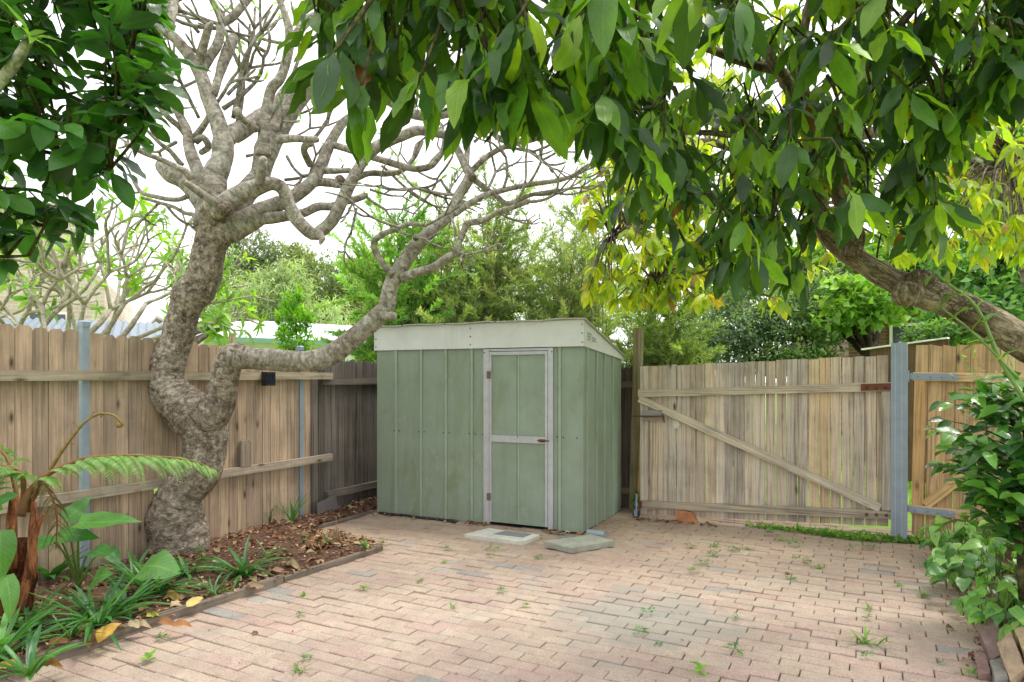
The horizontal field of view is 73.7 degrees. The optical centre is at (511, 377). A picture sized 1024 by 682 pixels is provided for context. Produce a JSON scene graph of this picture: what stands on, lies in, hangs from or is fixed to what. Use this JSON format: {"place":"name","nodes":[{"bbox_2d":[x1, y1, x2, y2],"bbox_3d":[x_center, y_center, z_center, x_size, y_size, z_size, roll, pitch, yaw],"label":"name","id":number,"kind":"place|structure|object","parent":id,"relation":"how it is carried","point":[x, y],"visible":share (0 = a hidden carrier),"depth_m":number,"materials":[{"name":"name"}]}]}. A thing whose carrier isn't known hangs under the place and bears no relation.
{"place":"outdoors","nodes":[
{"label":"outdoors","id":0,"kind":"place"},
{"bbox_2d":[0,495,384,661],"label":"garden bed","id":1,"kind":"object","parent":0,"point":[293,549],"visible":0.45,"depth_m":4.93,"materials":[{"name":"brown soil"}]},
{"bbox_2d":[0,491,19,623],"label":"philodendron","id":2,"kind":"object","parent":1,"relation":"on","point":[9,590],"visible":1,"depth_m":3.40,"materials":[{"name":"green plant"}]},
{"bbox_2d":[18,591,47,623],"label":"leafy weed","id":3,"kind":"object","parent":1,"relation":"on","point":[36,610],"visible":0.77,"depth_m":3.65,"materials":[{"name":"green plant"}]},
{"bbox_2d":[0,583,85,649],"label":"strappy plant","id":4,"kind":"object","parent":1,"relation":"on","point":[20,624],"visible":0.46,"depth_m":3.69,"materials":[{"name":"green plant"}]},
{"bbox_2d":[0,619,90,680],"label":"strappy plant","id":5,"kind":"object","parent":1,"relation":"on","point":[30,670],"visible":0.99,"depth_m":3.11,"materials":[{"name":"green plant"}]},
{"bbox_2d":[0,599,97,660],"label":"strappy plant","id":6,"kind":"object","parent":1,"relation":"on","point":[7,638],"visible":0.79,"depth_m":3.36,"materials":[{"name":"green plant"}]},
{"bbox_2d":[43,658,62,666],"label":"fallen leaf","id":7,"kind":"object","parent":1,"relation":"on","point":[54,661],"visible":0.93,"depth_m":3.16,"materials":[{"name":"plant"}]},
{"bbox_2d":[37,545,97,580],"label":"strappy plant","id":8,"kind":"object","parent":1,"relation":"on","point":[55,572],"visible":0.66,"depth_m":4.54,"materials":[{"name":"green plant"}]},
{"bbox_2d":[15,598,134,646],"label":"strappy plant","id":9,"kind":"object","parent":1,"relation":"on","point":[73,632],"visible":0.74,"depth_m":3.55,"materials":[{"name":"green plant"}]},
{"bbox_2d":[38,496,140,588],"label":"philodendron","id":10,"kind":"object","parent":1,"relation":"on","point":[76,512],"visible":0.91,"depth_m":4.23,"materials":[{"name":"green plant"}]},
{"bbox_2d":[16,569,169,651],"bbox_3d":[-2.248,1.254,3.676,0.729,0.377,0.873,0,0,-27],"label":"strappy plant","id":11,"kind":"object","parent":1,"relation":"on","point":[102,617],"visible":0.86,"depth_m":3.73,"materials":[{"name":"green plant"}]},
{"bbox_2d":[0,411,218,629],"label":"tree fern","id":12,"kind":"object","parent":1,"relation":"on","point":[23,568],"visible":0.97,"depth_m":3.78,"materials":[{"name":"green plant"}]},
{"bbox_2d":[89,548,148,583],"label":"strappy plant","id":13,"kind":"object","parent":1,"relation":"on","point":[132,570],"visible":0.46,"depth_m":4.61,"materials":[{"name":"green plant"}]},
{"bbox_2d":[72,575,177,621],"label":"strappy plant","id":14,"kind":"object","parent":1,"relation":"on","point":[122,587],"visible":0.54,"depth_m":4.00,"materials":[{"name":"green plant"}]},
{"bbox_2d":[95,554,217,614],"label":"strappy plant","id":15,"kind":"object","parent":1,"relation":"on","point":[137,583],"visible":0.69,"depth_m":4.19,"materials":[{"name":"green plant"}]},
{"bbox_2d":[135,550,180,583],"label":"philodendron","id":16,"kind":"object","parent":1,"relation":"on","point":[162,563],"visible":0.81,"depth_m":4.26,"materials":[{"name":"green plant"}]},
{"bbox_2d":[163,590,184,599],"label":"fallen leaf","id":17,"kind":"object","parent":1,"relation":"on","point":[173,595],"visible":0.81,"depth_m":4.14,"materials":[{"name":"plant"}]},
{"bbox_2d":[186,596,202,606],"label":"fallen leaf","id":18,"kind":"object","parent":1,"relation":"on","point":[192,601],"visible":1,"depth_m":4.01,"materials":[{"name":"plant"}]},
{"bbox_2d":[174,554,221,579],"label":"strappy plant","id":19,"kind":"object","parent":1,"relation":"on","point":[183,561],"visible":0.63,"depth_m":4.68,"materials":[{"name":"green plant"}]},
{"bbox_2d":[191,544,209,561],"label":"leafy weed","id":20,"kind":"object","parent":1,"relation":"on","point":[203,553],"visible":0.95,"depth_m":4.93,"materials":[{"name":"green plant"}]},
{"bbox_2d":[191,570,239,595],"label":"strappy plant","id":21,"kind":"object","parent":1,"relation":"on","point":[214,591],"visible":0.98,"depth_m":4.29,"materials":[{"name":"green plant"}]},
{"bbox_2d":[192,532,290,587],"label":"strappy plant","id":22,"kind":"object","parent":1,"relation":"on","point":[242,571],"visible":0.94,"depth_m":4.61,"materials":[{"name":"green plant"}]},
{"bbox_2d":[247,581,263,588],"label":"fallen leaf","id":23,"kind":"object","parent":1,"relation":"on","point":[253,584],"visible":1,"depth_m":4.39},
{"bbox_2d":[252,538,289,556],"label":"strappy plant","id":24,"kind":"object","parent":1,"relation":"on","point":[266,554],"visible":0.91,"depth_m":5.17,"materials":[{"name":"green plant"}]},
{"bbox_2d":[266,494,307,520],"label":"strappy plant","id":25,"kind":"object","parent":1,"relation":"on","point":[292,515],"visible":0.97,"depth_m":6.37,"materials":[{"name":"green plant"}]},
{"bbox_2d":[285,558,300,569],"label":"fallen leaf","id":26,"kind":"object","parent":1,"relation":"on","point":[293,562],"visible":0.91,"depth_m":4.84,"materials":[{"name":"plant"}]},
{"bbox_2d":[317,495,337,513],"bbox_3d":[-1.857,1.300,6.872,0.048,0.200,0.330,0,0,24],"label":"leaning sheet","id":27,"kind":"object","parent":1,"relation":"on","point":[330,503],"visible":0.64,"depth_m":6.88,"materials":[{"name":"stone"}]},
{"bbox_2d":[318,520,348,546],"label":"dead plant","id":28,"kind":"object","parent":1,"relation":"on","point":[336,536],"visible":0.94,"depth_m":5.55,"materials":[{"name":"plant"}]},
{"bbox_2d":[108,0,613,557],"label":"frangipani tree","id":29,"kind":"object","parent":1,"relation":"on","point":[224,216],"visible":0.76,"depth_m":5.28,"materials":[{"name":"grey plant"}]},
{"bbox_2d":[0,507,1000,681],"bbox_3d":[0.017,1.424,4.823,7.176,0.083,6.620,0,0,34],"label":"paving","id":30,"kind":"structure","parent":0,"point":[580,617],"depth_m":4.00,"materials":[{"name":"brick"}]},
{"bbox_2d":[83,625,104,647],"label":"fallen leaf","id":31,"kind":"object","parent":30,"relation":"on","point":[93,640],"visible":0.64,"depth_m":3.47,"materials":[{"name":"plant"}]},
{"bbox_2d":[95,623,120,642],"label":"fallen leaf","id":32,"kind":"object","parent":30,"relation":"on","point":[109,629],"visible":0.98,"depth_m":3.47,"materials":[{"name":"plant"}]},
{"bbox_2d":[127,619,151,628],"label":"fallen leaf","id":33,"kind":"object","parent":30,"relation":"on","point":[138,623],"visible":0.98,"depth_m":3.69,"materials":[{"name":"plant"}]},
{"bbox_2d":[0,575,282,679],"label":"timber edging","id":34,"kind":"object","parent":30,"relation":"on","point":[121,632],"visible":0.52,"depth_m":3.91,"materials":[{"name":"brown wood"}]},
{"bbox_2d":[48,637,69,644],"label":"fallen leaf","id":35,"kind":"object","parent":34,"relation":"on","point":[53,640],"visible":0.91,"depth_m":3.44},
{"bbox_2d":[138,649,155,659],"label":"paving weed","id":36,"kind":"object","parent":30,"relation":"on","point":[148,655],"visible":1,"depth_m":3.37,"materials":[{"name":"green plant"}]},
{"bbox_2d":[157,616,173,624],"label":"fallen leaf","id":37,"kind":"object","parent":30,"relation":"on","point":[164,620],"visible":0.91,"depth_m":3.72,"materials":[{"name":"plant"}]},
{"bbox_2d":[0,320,332,585],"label":"paling fence","id":38,"kind":"object","parent":30,"relation":"on","point":[55,384],"visible":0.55,"depth_m":5.03,"materials":[{"name":"brown wood"}]},
{"bbox_2d":[238,440,250,466],"bbox_3d":[-2.356,0.662,6.018,0.034,0.232,0.115,0,0,26],"label":"timber offcut","id":39,"kind":"object","parent":38,"relation":"on","point":[244,453],"visible":1,"depth_m":5.99,"materials":[{"name":"brown wood"}]},
{"bbox_2d":[261,372,275,385],"bbox_3d":[-2.212,0.007,6.196,0.073,0.125,0.110,0,0,26],"label":"solar light","id":40,"kind":"object","parent":38,"relation":"attached to","point":[268,378],"visible":1,"depth_m":6.16,"materials":[{"name":"black plastic"}]},
{"bbox_2d":[172,619,192,626],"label":"fallen leaf","id":41,"kind":"object","parent":30,"relation":"on","point":[180,622],"visible":1,"depth_m":3.70,"materials":[{"name":"plant"}]},
{"bbox_2d":[286,662,310,675],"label":"paving weed","id":42,"kind":"object","parent":30,"relation":"on","point":[297,668],"visible":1,"depth_m":3.25,"materials":[{"name":"green plant"}]},
{"bbox_2d":[283,545,382,582],"bbox_3d":[-1.308,1.389,5.088,0.037,0.083,1.018,0,0,29],"label":"timber edging","id":43,"kind":"object","parent":30,"relation":"on","point":[298,574],"visible":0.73,"depth_m":5.03,"materials":[{"name":"brown wood"}]},
{"bbox_2d":[310,510,373,529],"bbox_3d":[-1.651,1.400,6.669,0.033,0.061,0.968,0,0,26],"label":"timber edging","id":44,"kind":"object","parent":30,"relation":"on","point":[341,520],"visible":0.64,"depth_m":6.67,"materials":[{"name":"brown wood"}]},
{"bbox_2d":[310,360,376,514],"bbox_3d":[-1.279,0.600,8.312,0.065,1.599,3.421,0,0,26],"label":"old paling fence","id":45,"kind":"object","parent":30,"relation":"on","point":[343,416],"visible":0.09,"depth_m":7.30,"materials":[{"name":"brown wood"}]},
{"bbox_2d":[379,511,457,522],"bbox_3d":[-0.945,1.388,6.809,0.964,0.028,0.051,0,0,28],"label":"edging rope","id":46,"kind":"object","parent":30,"relation":"on","point":[428,518],"visible":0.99,"depth_m":6.77,"materials":[{"name":"plastic"}]},
{"bbox_2d":[17,497,980,681],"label":"leaf litter","id":47,"kind":"object","parent":30,"relation":"on","point":[309,543],"visible":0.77,"depth_m":5.40,"materials":[{"name":"plant"}]},
{"bbox_2d":[374,318,626,534],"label":"garden shed","id":48,"kind":"structure","parent":30,"relation":"on","point":[514,423],"depth_m":6.55,"materials":[{"name":"green paint"}]},
{"bbox_2d":[487,351,548,526],"bbox_3d":[0.049,0.558,6.363,0.646,1.613,0.067,0,0,25],"label":"door","id":49,"kind":"structure","parent":48,"relation":"in","point":[518,380],"depth_m":6.38,"materials":[{"name":"green paint"}]},
{"bbox_2d":[464,528,539,544],"bbox_3d":[-0.089,1.388,5.988,0.586,0.044,0.318,0,0,30],"label":"doorstep slab","id":50,"kind":"object","parent":30,"relation":"on","point":[503,536],"depth_m":5.92,"materials":[{"name":"concrete"}]},
{"bbox_2d":[544,534,614,552],"bbox_3d":[0.560,1.372,5.657,0.514,0.048,0.293,0,0,-33],"label":"concrete paver","id":51,"kind":"object","parent":30,"relation":"on","point":[577,544],"visible":1,"depth_m":5.59,"materials":[{"name":"concrete"}]},
{"bbox_2d":[586,529,606,537],"bbox_3d":[0.741,1.370,5.996,0.170,0.064,0.064,0,0,34],"label":"pipe offcut","id":52,"kind":"object","parent":30,"relation":"on","point":[598,533],"visible":0.7,"depth_m":5.97,"materials":[{"name":"plastic"}]},
{"bbox_2d":[621,366,632,508],"bbox_3d":[1.244,0.637,7.286,0.802,1.526,0.055,0,0,25],"label":"old paling fence","id":53,"kind":"object","parent":30,"relation":"on","point":[626,393],"visible":0.18,"depth_m":7.31,"materials":[{"name":"brown wood"}]},
{"bbox_2d":[629,328,643,510],"bbox_3d":[1.322,0.463,7.183,0.178,1.975,0.128,0,0,25],"label":"timber post","id":54,"kind":"object","parent":30,"relation":"on","point":[638,334],"visible":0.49,"depth_m":7.17,"materials":[{"name":"brown wood"}]},
{"bbox_2d":[633,494,639,517],"bbox_3d":[1.243,1.280,6.825,0.068,0.239,0.052,0,0,25],"label":"caster wheel","id":55,"kind":"object","parent":30,"relation":"on","point":[636,512],"visible":0.97,"depth_m":6.81,"materials":[{"name":"grey metal"}]},
{"bbox_2d":[675,509,698,522],"bbox_3d":[1.704,1.343,6.632,0.220,0.115,0.060,0,0,25],"label":"sandstone offcut","id":56,"kind":"object","parent":30,"relation":"on","point":[685,516],"visible":0.86,"depth_m":6.61,"materials":[{"name":"stone"}]},
{"bbox_2d":[690,661,708,674],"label":"paving weed","id":57,"kind":"object","parent":30,"relation":"on","point":[699,667],"visible":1,"depth_m":3.23,"materials":[{"name":"green plant"}]},
{"bbox_2d":[724,642,747,655],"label":"paving weed","id":58,"kind":"object","parent":30,"relation":"on","point":[735,647],"visible":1,"depth_m":3.47,"materials":[{"name":"green plant"}]},
{"bbox_2d":[745,520,967,550],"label":"grass","id":59,"kind":"structure","parent":30,"relation":"on","point":[861,535],"depth_m":6.00,"materials":[{"name":"green plant"}]},
{"bbox_2d":[848,624,896,646],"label":"paving weed","id":60,"kind":"object","parent":30,"relation":"on","point":[864,638],"visible":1,"depth_m":3.59,"materials":[{"name":"green plant"}]},
{"bbox_2d":[891,343,907,542],"bbox_3d":[3.344,0.575,5.894,0.120,1.750,0.122,0,0,32],"label":"steel gate post","id":61,"kind":"object","parent":30,"relation":"on","point":[899,435],"visible":0.81,"depth_m":5.85,"materials":[{"name":"metal"}]},
{"bbox_2d":[632,355,890,525],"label":"timber gate","id":62,"kind":"structure","parent":61,"relation":"attached to","point":[709,456],"depth_m":6.34,"materials":[{"name":"brown wood"}]},
{"bbox_2d":[904,344,1023,542],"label":"timber gate","id":63,"kind":"structure","parent":61,"relation":"attached to","point":[941,497],"depth_m":5.71,"materials":[{"name":"brown wood"}]},
{"bbox_2d":[955,663,976,676],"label":"paving weed","id":64,"kind":"object","parent":30,"relation":"on","point":[973,670],"visible":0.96,"depth_m":3.23,"materials":[{"name":"green plant"}]},
{"bbox_2d":[974,651,991,681],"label":"border brick","id":65,"kind":"object","parent":30,"relation":"on","point":[983,666],"visible":0.93,"depth_m":3.23,"materials":[{"name":"brick"}]},
{"bbox_2d":[977,618,999,661],"bbox_3d":[2.460,1.383,3.479,0.240,0.161,0.277,-20,14,0],"label":"border brick","id":66,"kind":"object","parent":30,"relation":"on","point":[988,636],"visible":0.44,"depth_m":3.46,"materials":[{"name":"brick"}]},
{"bbox_2d":[990,657,1008,681],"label":"border stone","id":67,"kind":"object","parent":30,"relation":"on","point":[998,672],"visible":0.96,"depth_m":3.15,"materials":[{"name":"stone"}]},
{"bbox_2d":[997,632,1023,681],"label":"border brick","id":68,"kind":"object","parent":30,"relation":"on","point":[1011,658],"visible":0.93,"depth_m":3.18,"materials":[{"name":"brick"}]},
{"bbox_2d":[1011,623,1023,659],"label":"border stone","id":69,"kind":"object","parent":30,"relation":"on","point":[1018,633],"visible":0.56,"depth_m":3.33,"materials":[{"name":"stone"}]},
{"bbox_2d":[2,0,1007,381],"label":"sky","id":70,"kind":"structure","parent":0,"point":[241,166],"materials":[{"name":"white"}]},
{"bbox_2d":[154,382,997,531],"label":"ground","id":71,"kind":"structure","parent":0,"point":[889,522],"depth_m":8.70,"materials":[{"name":"plant"}]},
{"bbox_2d":[0,203,131,322],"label":"brick house","id":72,"kind":"structure","parent":71,"relation":"on","point":[12,307],"depth_m":14.56,"materials":[{"name":"beige brick"}]},
{"bbox_2d":[28,311,66,320],"bbox_3d":[-9.727,-0.825,14.305,0.750,1.150,0.059,0,0,-24],"label":"window","id":73,"kind":"structure","parent":72,"relation":"in","point":[60,315],"depth_m":14.36,"materials":[{"name":"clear glass"}]},
{"bbox_2d":[2,317,162,337],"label":"neighbour shed","id":74,"kind":"structure","parent":71,"relation":"on","point":[139,328],"depth_m":10.68,"materials":[{"name":"metal"}]},
{"bbox_2d":[0,0,211,285],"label":"broadleaf tree","id":75,"kind":"object","parent":71,"relation":"on","point":[91,123],"visible":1,"depth_m":2.12,"materials":[{"name":"green plant"}]},
{"bbox_2d":[0,175,275,343],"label":"frangipani tree","id":76,"kind":"object","parent":71,"relation":"on","point":[58,273],"visible":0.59,"depth_m":6.53,"materials":[{"name":"green plant"}]},
{"bbox_2d":[193,307,238,347],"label":"frangipani sprig","id":77,"kind":"object","parent":76,"relation":"attached to","point":[210,335],"visible":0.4,"depth_m":6.80,"materials":[{"name":"green plant"}]},
{"bbox_2d":[162,225,284,312],"bbox_3d":[-17.242,-3.814,40.233,9.234,10.674,5.709,0,0,13],"label":"eucalyptus tree","id":78,"kind":"object","parent":71,"relation":"on","point":[262,258],"visible":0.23,"depth_m":39.51,"materials":[{"name":"green plant"}]},
{"bbox_2d":[229,333,235,343],"bbox_3d":[-3.688,0.405,9.000,0.090,1.990,0.090,0,0,-23],"label":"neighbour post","id":79,"kind":"object","parent":71,"relation":"on","point":[233,338],"visible":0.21,"depth_m":8.96,"materials":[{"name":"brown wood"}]},
{"bbox_2d":[150,315,365,360],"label":"white house","id":80,"kind":"structure","parent":71,"relation":"on","point":[264,340],"depth_m":17.21,"materials":[{"name":"paint"}]},
{"bbox_2d":[201,242,355,325],"bbox_3d":[-7.958,-1.583,23.025,5.464,6.178,2.842,0,0,-13],"label":"wattle tree","id":81,"kind":"object","parent":71,"relation":"on","point":[273,288],"visible":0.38,"depth_m":22.61,"materials":[{"name":"green plant"}]},
{"bbox_2d":[252,239,339,313],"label":"eucalyptus tree","id":82,"kind":"object","parent":71,"relation":"on","point":[309,258],"visible":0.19,"depth_m":40.91,"materials":[{"name":"green plant"}]},
{"bbox_2d":[272,283,321,350],"bbox_3d":[-2.651,0.169,8.301,0.689,2.661,0.629,0,0,16],"label":"lilly pilly","id":83,"kind":"object","parent":71,"relation":"on","point":[297,310],"visible":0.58,"depth_m":8.22,"materials":[{"name":"green plant"}]},
{"bbox_2d":[302,248,381,325],"bbox_3d":[-8.028,-2.828,38.502,8.188,8.713,4.974,0,0,-39],"label":"eucalyptus tree","id":84,"kind":"object","parent":71,"relation":"on","point":[335,285],"visible":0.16,"depth_m":36.69,"materials":[{"name":"green plant"}]},
{"bbox_2d":[311,184,473,361],"bbox_3d":[-1.678,-0.677,9.471,2.358,4.163,2.174,0,0,0],"label":"bottlebrush shrub","id":85,"kind":"object","parent":71,"relation":"on","point":[370,272],"visible":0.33,"depth_m":9.15,"materials":[{"name":"green plant"}]},
{"bbox_2d":[387,154,554,323],"bbox_3d":[-0.531,-0.910,9.720,2.429,4.631,2.547,0,0,0],"label":"bottlebrush shrub","id":86,"kind":"object","parent":71,"relation":"on","point":[486,282],"visible":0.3,"depth_m":9.47,"materials":[{"name":"green plant"}]},
{"bbox_2d":[322,179,664,337],"bbox_3d":[-0.116,-0.982,12.175,6.227,4.970,2.235,0,0,0],"label":"bottlebrush shrub","id":87,"kind":"object","parent":71,"relation":"on","point":[525,257],"visible":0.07,"depth_m":12.01,"materials":[{"name":"green plant"}]},
{"bbox_2d":[484,146,635,347],"bbox_3d":[0.845,-1.062,9.826,2.556,4.939,2.258,0,0,-25],"label":"bottlebrush shrub","id":88,"kind":"object","parent":71,"relation":"on","point":[565,302],"visible":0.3,"depth_m":9.51,"materials":[{"name":"green plant"}]},
{"bbox_2d":[607,251,731,368],"bbox_3d":[1.944,-0.160,8.600,1.864,3.129,1.636,0,0,0],"label":"bottlebrush shrub","id":89,"kind":"object","parent":71,"relation":"on","point":[666,341],"visible":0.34,"depth_m":8.31,"materials":[{"name":"green plant"}]},
{"bbox_2d":[675,280,800,375],"bbox_3d":[4.260,-0.328,12.992,3.198,3.662,2.309,0,0,0],"label":"camellia shrub","id":90,"kind":"object","parent":71,"relation":"on","point":[744,340],"visible":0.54,"depth_m":12.36,"materials":[{"name":"green plant"}]},
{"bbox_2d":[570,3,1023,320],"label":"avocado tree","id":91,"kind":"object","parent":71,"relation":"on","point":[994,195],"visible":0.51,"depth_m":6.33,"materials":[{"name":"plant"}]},
{"bbox_2d":[627,456,967,517],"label":"lawn grass","id":92,"kind":"structure","parent":71,"relation":"on","point":[909,483],"depth_m":8.85,"materials":[{"name":"green plant"}]},
{"bbox_2d":[861,337,949,481],"bbox_3d":[5.329,0.434,9.290,0.110,1.932,1.057,0,0,-43],"label":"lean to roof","id":93,"kind":"object","parent":92,"relation":"on","point":[882,350],"visible":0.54,"depth_m":9.22,"materials":[{"name":"wood"}]},
{"bbox_2d":[743,261,872,457],"bbox_3d":[5.631,-0.364,12.650,2.703,3.732,1.898,0,0,-22],"label":"camellia shrub","id":94,"kind":"object","parent":71,"relation":"on","point":[816,349],"visible":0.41,"depth_m":12.18,"materials":[{"name":"green plant"}]},
{"bbox_2d":[690,220,976,356],"bbox_3d":[6.996,-1.139,14.049,6.106,5.323,5.848,0,0,0],"label":"maple tree","id":95,"kind":"object","parent":71,"relation":"on","point":[869,309],"visible":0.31,"depth_m":11.72,"materials":[{"name":"green plant"}]},
{"bbox_2d":[791,263,1018,433],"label":"brick house","id":96,"kind":"structure","parent":71,"relation":"on","point":[888,335],"depth_m":16.91,"materials":[{"name":"brick"}]},
{"bbox_2d":[889,323,925,344],"bbox_3d":[9.939,-0.925,16.778,1.250,0.850,0.059,0,0,7],"label":"window","id":97,"kind":"structure","parent":96,"relation":"in","point":[893,331],"depth_m":16.81,"materials":[{"name":"clear glass"}]},
{"bbox_2d":[897,316,981,367],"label":"ivy shrub","id":98,"kind":"object","parent":71,"relation":"on","point":[953,330],"visible":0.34,"depth_m":10.25,"materials":[{"name":"green plant"}]},
{"bbox_2d":[910,36,1023,394],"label":"maple tree","id":99,"kind":"object","parent":71,"relation":"on","point":[1000,286],"visible":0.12,"depth_m":12.57,"materials":[{"name":"green plant"}]},
{"bbox_2d":[964,579,990,630],"bbox_3d":[2.753,1.389,4.027,0.104,0.194,0.918,0,0,28],"label":"border","id":100,"kind":"object","parent":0,"point":[973,586],"depth_m":4.15,"materials":[{"name":"brick"}]},
{"bbox_2d":[974,543,1023,681],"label":"garden bed soil","id":101,"kind":"structure","parent":0,"point":[1008,556],"depth_m":4.37,"materials":[{"name":"brown soil"}]},
{"bbox_2d":[269,0,1023,401],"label":"avocado tree","id":102,"kind":"object","parent":101,"relation":"on","point":[601,94],"visible":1,"depth_m":2.46,"materials":[{"name":"green plant"}]},
{"bbox_2d":[916,512,1014,564],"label":"arrowhead plant","id":103,"kind":"object","parent":101,"relation":"on","point":[965,531],"visible":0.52,"depth_m":5.04,"materials":[{"name":"green plant"}]},
{"bbox_2d":[920,537,1017,604],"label":"arrowhead plant","id":104,"kind":"object","parent":101,"relation":"on","point":[948,561],"visible":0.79,"depth_m":4.26,"materials":[{"name":"green plant"}]},
{"bbox_2d":[924,371,1023,603],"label":"citrus bush","id":105,"kind":"object","parent":101,"relation":"on","point":[993,496],"visible":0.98,"depth_m":3.67,"materials":[{"name":"green plant"}]},
{"bbox_2d":[948,572,1023,641],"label":"arrowhead plant","id":106,"kind":"object","parent":101,"relation":"on","point":[973,605],"visible":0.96,"depth_m":3.58,"materials":[{"name":"green plant"}]},
{"bbox_2d":[949,349,1022,551],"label":"climbing vine","id":107,"kind":"object","parent":101,"relation":"on","point":[990,381],"visible":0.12,"depth_m":4.58,"materials":[{"name":"green plant"}]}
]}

